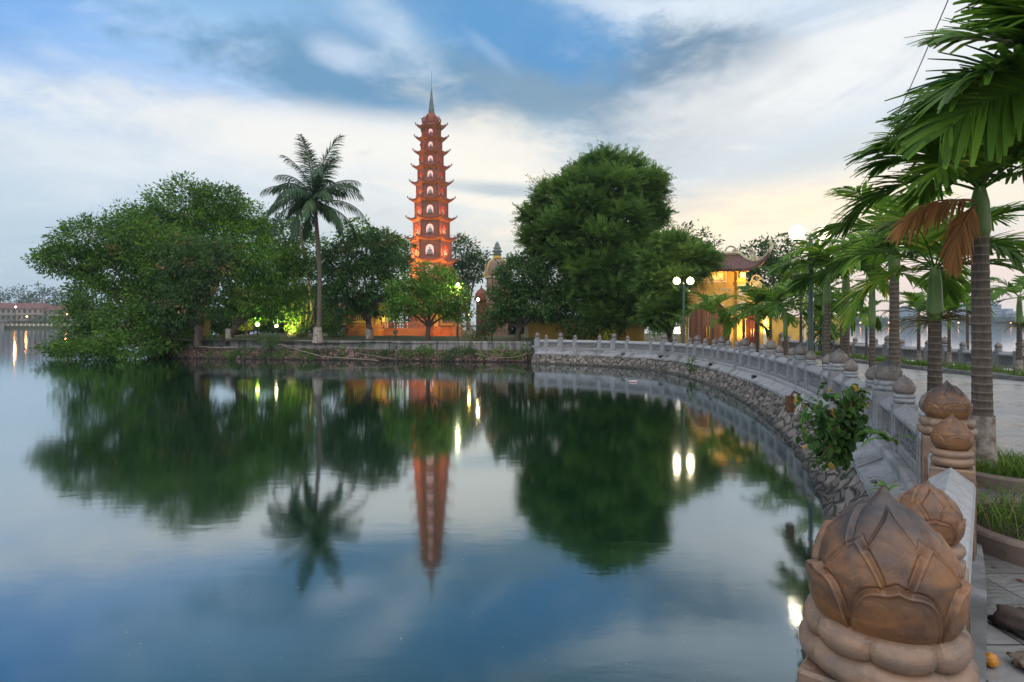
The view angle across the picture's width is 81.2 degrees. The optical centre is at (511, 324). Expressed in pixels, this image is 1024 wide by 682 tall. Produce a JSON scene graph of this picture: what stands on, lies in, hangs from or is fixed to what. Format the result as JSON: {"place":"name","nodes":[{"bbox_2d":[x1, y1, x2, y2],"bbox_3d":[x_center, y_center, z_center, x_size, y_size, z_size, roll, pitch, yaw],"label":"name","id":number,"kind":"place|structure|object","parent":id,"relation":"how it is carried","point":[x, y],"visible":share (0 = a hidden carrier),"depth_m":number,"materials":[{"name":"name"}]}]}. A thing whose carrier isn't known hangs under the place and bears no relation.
{"place":"outdoors","nodes":[
{"label":"outdoors","id":0,"kind":"place"},
{"bbox_2d":[4,326,230,328],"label":"bank","id":1,"kind":"structure","parent":0,"point":[27,327],"depth_m":330.00,"materials":[{"name":"grey concrete"}]},
{"bbox_2d":[0,302,53,325],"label":"lakeside house","id":2,"kind":"structure","parent":1,"relation":"on","point":[29,310],"depth_m":344.00,"materials":[{"name":"concrete"}]},
{"bbox_2d":[0,312,84,325],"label":"undergrowth","id":3,"kind":"object","parent":1,"relation":"on","point":[35,319],"visible":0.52,"depth_m":339.89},
{"bbox_2d":[0,282,93,306],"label":"woods","id":4,"kind":"object","parent":1,"relation":"on","point":[31,296],"visible":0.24,"depth_m":378.46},
{"bbox_2d":[45,304,88,325],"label":"lakeside house","id":5,"kind":"structure","parent":1,"relation":"on","point":[52,309],"depth_m":344.00,"materials":[{"name":"concrete"}]},
{"bbox_2d":[177,303,223,336],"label":"garden bush","id":6,"kind":"object","parent":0,"point":[213,320],"visible":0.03,"depth_m":60.06,"materials":[{"name":"green plant"}]},
{"bbox_2d":[148,330,864,358],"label":"ground","id":7,"kind":"structure","parent":0,"point":[510,337],"depth_m":41.06,"materials":[{"name":"brown soil"}]},
{"bbox_2d":[20,198,223,360],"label":"tree","id":8,"kind":"object","parent":7,"relation":"on","point":[135,295],"visible":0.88,"depth_m":40.50,"materials":[{"name":"green plant"}]},
{"bbox_2d":[104,170,281,334],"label":"tree","id":9,"kind":"object","parent":7,"relation":"on","point":[224,214],"visible":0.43,"depth_m":46.13,"materials":[{"name":"green plant"}]},
{"bbox_2d":[145,229,248,347],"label":"tree","id":10,"kind":"object","parent":7,"relation":"on","point":[202,284],"visible":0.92,"depth_m":39.66,"materials":[{"name":"green plant"}]},
{"bbox_2d":[210,307,261,334],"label":"garden bush","id":11,"kind":"object","parent":7,"relation":"on","point":[223,323],"visible":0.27,"depth_m":60.62,"materials":[{"name":"green plant"}]},
{"bbox_2d":[215,237,316,345],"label":"tree","id":12,"kind":"object","parent":7,"relation":"on","point":[267,285],"visible":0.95,"depth_m":40.14,"materials":[{"name":"green plant"}]},
{"bbox_2d":[248,301,309,332],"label":"garden bush","id":13,"kind":"object","parent":7,"relation":"on","point":[269,325],"visible":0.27,"depth_m":58.98,"materials":[{"name":"green plant"}]},
{"bbox_2d":[247,212,335,334],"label":"tree","id":14,"kind":"object","parent":7,"relation":"on","point":[280,231],"visible":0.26,"depth_m":51.51,"materials":[{"name":"green plant"}]},
{"bbox_2d":[276,188,314,335],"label":"areca palm","id":15,"kind":"object","parent":7,"relation":"on","point":[309,286],"visible":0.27,"depth_m":43.92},
{"bbox_2d":[284,305,342,337],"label":"shrub","id":16,"kind":"object","parent":7,"relation":"on","point":[293,328],"visible":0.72,"depth_m":41.40,"materials":[{"name":"green plant"}]},
{"bbox_2d":[260,134,369,344],"bbox_3d":[-12.757,-5.360,38.184,6.405,13.319,6.938,0,0,-40],"label":"coconut palm","id":17,"kind":"object","parent":7,"relation":"on","point":[310,204],"visible":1,"depth_m":37.66,"materials":[{"name":"plant"}]},
{"bbox_2d":[302,296,344,332],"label":"garden bush","id":18,"kind":"object","parent":7,"relation":"on","point":[315,315],"visible":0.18,"depth_m":61.86,"materials":[{"name":"green plant"}]},
{"bbox_2d":[323,315,354,337],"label":"shrub","id":19,"kind":"object","parent":7,"relation":"on","point":[345,329],"visible":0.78,"depth_m":41.20,"materials":[{"name":"green plant"}]},
{"bbox_2d":[329,214,373,286],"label":"tree","id":20,"kind":"object","parent":7,"relation":"on","point":[353,225],"visible":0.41,"depth_m":61.83,"materials":[{"name":"green plant"}]},
{"bbox_2d":[173,340,532,361],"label":"quay wall","id":21,"kind":"structure","parent":7,"relation":"on","point":[350,351],"depth_m":38.48,"materials":[{"name":"stone"}]},
{"bbox_2d":[232,345,255,360],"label":"wall plant","id":22,"kind":"object","parent":21,"relation":"attached to","point":[243,353],"depth_m":38.42,"materials":[{"name":"green plant"}]},
{"bbox_2d":[257,349,276,360],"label":"wall plant","id":23,"kind":"object","parent":21,"relation":"attached to","point":[266,353],"depth_m":38.06,"materials":[{"name":"green plant"}]},
{"bbox_2d":[253,331,288,352],"bbox_3d":[-15.565,1.109,38.241,2.296,1.463,1.730,0,0,38],"label":"shrub","id":24,"kind":"object","parent":21,"relation":"on","point":[272,342],"visible":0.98,"depth_m":38.10,"materials":[{"name":"green plant"}]},
{"bbox_2d":[272,347,293,360],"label":"wall plant","id":25,"kind":"object","parent":21,"relation":"attached to","point":[280,355],"depth_m":38.11,"materials":[{"name":"green plant"}]},
{"bbox_2d":[294,349,313,360],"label":"wall plant","id":26,"kind":"object","parent":21,"relation":"attached to","point":[305,353],"depth_m":37.84,"materials":[{"name":"green plant"}]},
{"bbox_2d":[283,345,378,360],"bbox_3d":[-11.134,1.719,36.358,6.760,0.897,0.246,0,0,18],"label":"trailing root","id":27,"kind":"object","parent":21,"relation":"attached to","point":[329,356],"visible":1,"depth_m":36.29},
{"bbox_2d":[334,343,346,361],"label":"wall plant","id":28,"kind":"object","parent":21,"relation":"attached to","point":[342,352],"depth_m":37.45,"materials":[{"name":"green plant"}]},
{"bbox_2d":[365,348,393,361],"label":"wall plant","id":29,"kind":"object","parent":21,"relation":"attached to","point":[384,352],"depth_m":37.37,"materials":[{"name":"green plant"}]},
{"bbox_2d":[397,347,414,361],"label":"wall plant","id":30,"kind":"object","parent":21,"relation":"attached to","point":[405,354],"depth_m":37.03,"materials":[{"name":"green plant"}]},
{"bbox_2d":[413,343,437,361],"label":"wall plant","id":31,"kind":"object","parent":21,"relation":"attached to","point":[431,351],"depth_m":37.10,"materials":[{"name":"green plant"}]},
{"bbox_2d":[436,348,453,361],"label":"wall plant","id":32,"kind":"object","parent":21,"relation":"attached to","point":[445,355],"depth_m":36.86,"materials":[{"name":"green plant"}]},
{"bbox_2d":[443,344,476,361],"bbox_3d":[-3.182,1.917,36.978,1.744,1.466,1.723,0,0,43],"label":"wall plant","id":33,"kind":"object","parent":21,"relation":"attached to","point":[455,349],"depth_m":36.87,"materials":[{"name":"green plant"}]},
{"bbox_2d":[491,344,510,361],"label":"wall plant","id":34,"kind":"object","parent":21,"relation":"attached to","point":[503,353],"depth_m":36.72,"materials":[{"name":"green plant"}]},
{"bbox_2d":[307,225,416,338],"bbox_3d":[-9.989,-2.677,40.599,7.650,8.221,5.252,0,0,0],"label":"tree","id":35,"kind":"object","parent":7,"relation":"on","point":[372,264],"visible":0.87,"depth_m":39.75,"materials":[{"name":"green plant"}]},
{"bbox_2d":[339,295,387,335],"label":"brick shrine","id":36,"kind":"object","parent":7,"relation":"on","point":[359,328],"visible":0.22,"depth_m":44.82,"materials":[{"name":"orange brick"}]},
{"bbox_2d":[355,224,410,327],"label":"tree","id":37,"kind":"object","parent":7,"relation":"on","point":[380,231],"visible":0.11,"depth_m":81.68,"materials":[{"name":"green plant"}]},
{"bbox_2d":[381,322,433,335],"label":"courtyard wall","id":38,"kind":"structure","parent":7,"relation":"on","point":[413,331],"depth_m":46.00,"materials":[{"name":"paint"}]},
{"bbox_2d":[396,238,419,327],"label":"areca palm","id":39,"kind":"object","parent":7,"relation":"on","point":[409,245],"visible":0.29,"depth_m":59.92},
{"bbox_2d":[378,259,477,340],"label":"tree","id":40,"kind":"object","parent":7,"relation":"on","point":[443,291],"visible":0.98,"depth_m":38.03,"materials":[{"name":"green plant"}]},
{"bbox_2d":[403,72,460,327],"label":"pagoda","id":41,"kind":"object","parent":7,"relation":"on","point":[431,220],"visible":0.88,"depth_m":74.59,"materials":[{"name":"red brick"}]},
{"bbox_2d":[432,300,467,335],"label":"brick shrine","id":42,"kind":"object","parent":7,"relation":"on","point":[443,328],"visible":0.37,"depth_m":45.88,"materials":[{"name":"orange brick"}]},
{"bbox_2d":[451,232,492,330],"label":"tree","id":43,"kind":"object","parent":7,"relation":"on","point":[472,260],"visible":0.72,"depth_m":83.44,"materials":[{"name":"green plant"}]},
{"bbox_2d":[462,324,492,340],"bbox_3d":[-2.222,0.710,39.469,2.214,1.680,1.666,0,0,0],"label":"shrub","id":44,"kind":"object","parent":7,"relation":"on","point":[479,335],"visible":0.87,"depth_m":39.52,"materials":[{"name":"green plant"}]},
{"bbox_2d":[474,285,486,335],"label":"shrine tower","id":45,"kind":"structure","parent":7,"relation":"on","point":[479,293],"depth_m":49.58,"materials":[{"name":"red brick"}]},
{"bbox_2d":[476,312,513,340],"bbox_3d":[-1.041,0.148,39.746,2.825,2.804,2.130,0,0,0],"label":"shrub","id":46,"kind":"object","parent":7,"relation":"on","point":[496,328],"visible":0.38,"depth_m":39.76,"materials":[{"name":"green plant"}]},
{"bbox_2d":[483,241,509,335],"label":"brick stupa","id":47,"kind":"object","parent":7,"relation":"on","point":[497,254],"visible":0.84,"depth_m":47.28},
{"bbox_2d":[508,307,540,333],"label":"garden bush","id":48,"kind":"object","parent":7,"relation":"on","point":[512,331],"visible":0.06,"depth_m":51.15,"materials":[{"name":"green plant"}]},
{"bbox_2d":[476,248,579,340],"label":"tree","id":49,"kind":"object","parent":7,"relation":"on","point":[528,295],"visible":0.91,"depth_m":38.11,"materials":[{"name":"green plant"}]},
{"bbox_2d":[524,315,643,344],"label":"boundary wall","id":50,"kind":"structure","parent":7,"relation":"on","point":[531,330],"depth_m":41.00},
{"bbox_2d":[553,305,631,340],"bbox_3d":[5.097,0.030,37.810,4.998,3.040,2.910,0,0,0],"label":"shrub","id":51,"kind":"object","parent":7,"relation":"on","point":[578,326],"visible":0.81,"depth_m":37.46,"materials":[{"name":"green plant"}]},
{"bbox_2d":[510,140,679,340],"bbox_3d":[5.558,-5.278,38.844,11.837,13.755,7.364,0,0,0],"label":"tree","id":52,"kind":"object","parent":7,"relation":"on","point":[620,196],"visible":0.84,"depth_m":37.41,"materials":[{"name":"green plant"}]},
{"bbox_2d":[663,219,724,249],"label":"tree","id":53,"kind":"object","parent":7,"relation":"on","point":[706,236],"visible":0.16,"depth_m":49.82,"materials":[{"name":"green plant"}]},
{"bbox_2d":[733,232,821,316],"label":"tree","id":54,"kind":"object","parent":7,"relation":"on","point":[763,246],"visible":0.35,"depth_m":47.57,"materials":[{"name":"green plant"}]},
{"bbox_2d":[0,327,1023,681],"bbox_3d":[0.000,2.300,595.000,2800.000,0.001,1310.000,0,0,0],"label":"water","id":55,"kind":"structure","parent":0,"point":[246,521],"depth_m":6.92,"materials":[{"name":"blue liquid"}]},
{"bbox_2d":[0,0,1023,324],"label":"sky","id":56,"kind":"structure","parent":0,"point":[755,108],"materials":[{"name":"blue"}]},
{"bbox_2d":[394,325,1014,326],"bbox_3d":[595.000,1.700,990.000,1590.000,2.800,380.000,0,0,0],"label":"shore","id":57,"kind":"structure","parent":0,"point":[863,325],"depth_m":800.00,"materials":[{"name":"plant"}]},
{"bbox_2d":[836,314,1023,326],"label":"shore woods","id":58,"kind":"object","parent":57,"relation":"on","point":[996,320],"visible":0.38,"depth_m":808.91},
{"bbox_2d":[533,348,1023,681],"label":"pavement","id":59,"kind":"structure","parent":0,"point":[1008,407],"depth_m":5.19,"materials":[{"name":"stone"}]},
{"bbox_2d":[625,219,738,342],"bbox_3d":[9.290,-2.027,32.962,6.087,7.754,4.059,0,0,0],"label":"tree","id":60,"kind":"object","parent":59,"relation":"on","point":[668,256],"visible":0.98,"depth_m":32.39,"materials":[{"name":"green plant"}]},
{"bbox_2d":[673,277,693,342],"bbox_3d":[8.617,-0.440,30.000,1.040,3.880,0.360,0,0,0],"label":"lamp post","id":61,"kind":"object","parent":59,"relation":"on","point":[676,281],"visible":0.88,"depth_m":29.95,"materials":[{"name":"metal"}]},
{"bbox_2d":[682,291,742,345],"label":"areca palm","id":62,"kind":"object","parent":59,"relation":"on","point":[707,304],"visible":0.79,"depth_m":27.54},
{"bbox_2d":[680,241,772,348],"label":"temple gate","id":63,"kind":"structure","parent":59,"relation":"on","point":[699,324],"depth_m":33.97,"materials":[{"name":"yellow paint"}]},
{"bbox_2d":[689,301,728,345],"bbox_3d":[11.224,0.044,34.142,2.281,2.913,0.280,0,0,3],"label":"door","id":64,"kind":"structure","parent":63,"relation":"in","point":[700,325],"depth_m":34.29,"materials":[{"name":"brown wood"}]},
{"bbox_2d":[746,305,758,348],"bbox_3d":[13.663,0.192,33.991,0.744,2.615,0.168,0,0,3],"label":"side door","id":65,"kind":"structure","parent":63,"relation":"in","point":[750,324],"depth_m":33.97,"materials":[{"name":"red wood"}]},
{"bbox_2d":[711,305,776,339],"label":"areca palm","id":66,"kind":"object","parent":59,"relation":"on","point":[728,328],"visible":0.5,"depth_m":25.54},
{"bbox_2d":[534,332,979,681],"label":"stone balustrade","id":67,"kind":"object","parent":59,"relation":"on","point":[888,598],"visible":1,"depth_m":1.46,"materials":[{"name":"brown stone"}]},
{"bbox_2d":[785,390,802,413],"bbox_3d":[4.542,1.238,9.587,0.266,0.380,0.126,0,0,0],"label":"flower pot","id":68,"kind":"object","parent":67,"relation":"hanging from","point":[789,403],"visible":0.91,"depth_m":9.55,"materials":[{"name":"ceramic"}]},
{"bbox_2d":[865,479,902,494],"bbox_3d":[2.067,0.913,3.319,0.125,0.083,0.154,0,0,-39],"label":"fern","id":69,"kind":"object","parent":67,"relation":"attached to","point":[886,486],"visible":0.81,"depth_m":3.32,"materials":[{"name":"green plant"}]},
{"bbox_2d":[860,429,914,446],"bbox_3d":[3.088,0.941,4.930,0.383,0.142,0.282,0,0,31],"label":"fern","id":70,"kind":"object","parent":67,"relation":"attached to","point":[885,436],"visible":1,"depth_m":4.92,"materials":[{"name":"green plant"}]},
{"bbox_2d":[711,284,803,352],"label":"areca palm","id":71,"kind":"object","parent":59,"relation":"on","point":[751,294],"visible":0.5,"depth_m":23.54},
{"bbox_2d":[531,349,986,681],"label":"retaining wall","id":72,"kind":"structure","parent":59,"relation":"on","point":[763,393],"depth_m":11.51,"materials":[{"name":"grey stone"}]},
{"bbox_2d":[520,336,533,361],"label":"shrub","id":73,"kind":"object","parent":72,"relation":"on","point":[523,344],"visible":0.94,"depth_m":36.47,"materials":[{"name":"green plant"}]},
{"bbox_2d":[794,382,873,471],"bbox_3d":[3.322,1.060,6.140,1.057,0.960,0.750,0,0,0],"label":"broad leaved shrub","id":74,"kind":"object","parent":72,"relation":"on","point":[839,434],"visible":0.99,"depth_m":6.08,"materials":[{"name":"green plant"}]},
{"bbox_2d":[732,283,813,340],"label":"areca palm","id":75,"kind":"object","parent":59,"relation":"on","point":[790,319],"visible":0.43,"depth_m":22.28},
{"bbox_2d":[734,281,840,357],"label":"areca palm","id":76,"kind":"object","parent":59,"relation":"on","point":[776,309],"visible":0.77,"depth_m":19.74,"materials":[{"name":"plant"}]},
{"bbox_2d":[753,264,841,343],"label":"areca palm","id":77,"kind":"object","parent":59,"relation":"on","point":[817,300],"visible":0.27,"depth_m":21.46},
{"bbox_2d":[772,317,839,346],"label":"boundary wall","id":78,"kind":"structure","parent":59,"relation":"on","point":[793,332],"depth_m":36.50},
{"bbox_2d":[789,225,828,351],"bbox_3d":[7.302,-0.465,14.600,1.040,3.930,0.360,0,0,0],"label":"lamp post","id":79,"kind":"object","parent":59,"relation":"on","point":[797,232],"visible":0.38,"depth_m":14.55,"materials":[{"name":"metal"}]},
{"bbox_2d":[828,0,948,223],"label":"cable","id":80,"kind":"object","parent":79,"relation":"attached to","point":[911,83],"visible":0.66,"depth_m":6.30,"materials":[{"name":"black metal"}]},
{"bbox_2d":[787,289,839,350],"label":"tree","id":81,"kind":"object","parent":59,"relation":"on","point":[806,322],"visible":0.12,"depth_m":29.96,"materials":[{"name":"green plant"}]},
{"bbox_2d":[762,236,889,355],"bbox_3d":[7.072,-0.187,13.590,2.869,3.574,2.849,0,0,0],"label":"areca palm","id":82,"kind":"object","parent":59,"relation":"on","point":[802,283],"visible":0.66,"depth_m":13.64,"materials":[{"name":"plant"}]},
{"bbox_2d":[813,313,839,349],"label":"tree","id":83,"kind":"object","parent":59,"relation":"on","point":[817,327],"visible":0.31,"depth_m":28.93,"materials":[{"name":"green plant"}]},
{"bbox_2d":[774,263,881,363],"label":"areca palm","id":84,"kind":"object","parent":59,"relation":"on","point":[837,282],"visible":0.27,"depth_m":18.70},
{"bbox_2d":[775,228,930,359],"bbox_3d":[8.400,-0.545,15.059,3.704,4.289,3.598,0,0,0],"label":"areca palm","id":85,"kind":"object","parent":59,"relation":"on","point":[846,336],"visible":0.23,"depth_m":15.17,"materials":[{"name":"plant"}]},
{"bbox_2d":[784,231,970,367],"bbox_3d":[7.867,-0.248,12.876,3.431,3.697,3.301,0,0,41],"label":"areca palm","id":86,"kind":"object","parent":59,"relation":"on","point":[868,264],"visible":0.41,"depth_m":12.95,"materials":[{"name":"plant"}]},
{"bbox_2d":[806,180,995,366],"bbox_3d":[7.051,-0.520,10.810,3.074,4.240,3.218,0,0,44],"label":"areca palm","id":87,"kind":"object","parent":59,"relation":"on","point":[894,341],"visible":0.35,"depth_m":10.92,"materials":[{"name":"plant"}]},
{"bbox_2d":[779,332,1023,368],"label":"stone balustrade","id":88,"kind":"object","parent":59,"relation":"on","point":[961,354],"visible":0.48,"depth_m":23.70,"materials":[{"name":"stone"}]},
{"bbox_2d":[900,363,963,369],"bbox_3d":[14.300,1.440,20.600,1.500,0.120,1.960,0,0,0],"label":"kerbed bed","id":89,"kind":"object","parent":59,"relation":"on","point":[918,367],"visible":0.18,"depth_m":20.16,"materials":[{"name":"stone"}]},
{"bbox_2d":[879,291,952,360],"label":"areca palm","id":90,"kind":"object","parent":89,"relation":"in","point":[912,298],"visible":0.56,"depth_m":21.25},
{"bbox_2d":[911,292,970,365],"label":"areca palm","id":91,"kind":"object","parent":89,"relation":"in","point":[948,306],"visible":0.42,"depth_m":19.85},
{"bbox_2d":[942,368,1010,375],"bbox_3d":[14.300,1.440,18.250,1.500,0.120,1.960,0,0,0],"label":"kerbed bed","id":92,"kind":"object","parent":59,"relation":"on","point":[956,371],"visible":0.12,"depth_m":18.10,"materials":[{"name":"stone"}]},
{"bbox_2d":[958,277,1013,348],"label":"areca palm","id":93,"kind":"object","parent":59,"relation":"on","point":[968,300],"visible":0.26,"depth_m":23.54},
{"bbox_2d":[984,652,999,667],"bbox_3d":[2.100,1.470,2.620,0.060,0.060,0.059,0,0,0],"label":"fruit","id":94,"kind":"object","parent":59,"relation":"on","point":[992,661],"visible":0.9,"depth_m":2.60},
{"bbox_2d":[969,275,1023,373],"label":"areca palm","id":95,"kind":"object","parent":59,"relation":"on","point":[1017,287],"visible":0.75,"depth_m":16.96,"materials":[{"name":"plant"}]},
{"bbox_2d":[976,457,1023,493],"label":"round planter","id":96,"kind":"object","parent":59,"relation":"on","point":[1011,481],"visible":0.15,"depth_m":5.42,"materials":[{"name":"brown stone"}]},
{"bbox_2d":[831,109,1023,467],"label":"areca palm","id":97,"kind":"object","parent":96,"relation":"in","point":[973,223],"visible":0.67,"depth_m":5.87,"materials":[{"name":"plant"}]},
{"bbox_2d":[976,444,1023,478],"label":"grass","id":98,"kind":"structure","parent":96,"relation":"in","point":[1011,463],"depth_m":5.67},
{"bbox_2d":[977,497,1023,566],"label":"round planter","id":99,"kind":"object","parent":59,"relation":"on","point":[994,543],"visible":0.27,"depth_m":3.91,"materials":[{"name":"brown stone"}]},
{"bbox_2d":[882,0,1023,168],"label":"areca palm","id":100,"kind":"object","parent":99,"relation":"in","point":[962,109],"visible":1,"depth_m":4.04,"materials":[{"name":"plant"}]},
{"bbox_2d":[987,604,1023,639],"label":"stone","id":101,"kind":"object","parent":59,"relation":"on","point":[1007,618],"visible":0.99,"depth_m":2.91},
{"bbox_2d":[993,374,1023,380],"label":"kerbed bed","id":102,"kind":"object","parent":59,"relation":"on","point":[1009,377],"visible":0.8,"depth_m":16.30,"materials":[{"name":"stone"}]},
{"bbox_2d":[813,350,1023,375],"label":"grass","id":103,"kind":"structure","parent":102,"relation":"on","point":[906,361],"depth_m":20.16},
{"bbox_2d":[1006,651,1023,667],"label":"stone","id":104,"kind":"object","parent":59,"relation":"on","point":[1018,658],"visible":1,"depth_m":2.61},
{"bbox_3d":[14.300,1.440,25.300,1.500,0.120,1.960,0,0,0],"label":"kerbed bed","id":105,"kind":"object","parent":59,"relation":"on","visible":0},
{"bbox_2d":[813,290,868,349],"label":"areca palm","id":106,"kind":"object","parent":105,"relation":"in","point":[838,314],"visible":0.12,"depth_m":26.25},
{"bbox_2d":[856,299,888,358],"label":"areca palm","id":107,"kind":"object","parent":105,"relation":"in","point":[865,320],"visible":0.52,"depth_m":24.55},
{"bbox_3d":[5.620,1.440,7.750,0.920,0.120,0.920,0,0,0],"label":"round planter","id":108,"kind":"object","parent":59,"relation":"on","visible":0},
{"bbox_2d":[805,201,1023,391],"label":"areca palm","id":109,"kind":"object","parent":108,"relation":"in","point":[941,287],"visible":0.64,"depth_m":7.72,"materials":[{"name":"plant"}]},
{"bbox_2d":[899,306,916,317],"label":"tower block","id":110,"kind":"structure","parent":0,"point":[906,313],"depth_m":840.07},
{"bbox_2d":[991,302,1000,317],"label":"tower block","id":111,"kind":"structure","parent":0,"point":[996,310],"depth_m":840.00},
{"bbox_2d":[976,469,1023,540],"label":"grass","id":112,"kind":"structure","parent":0,"point":[1003,507],"depth_m":4.24,"materials":[{"name":"plant"}]},
{"bbox_2d":[1001,309,1015,317],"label":"tower block","id":113,"kind":"structure","parent":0,"point":[1008,312],"depth_m":840.00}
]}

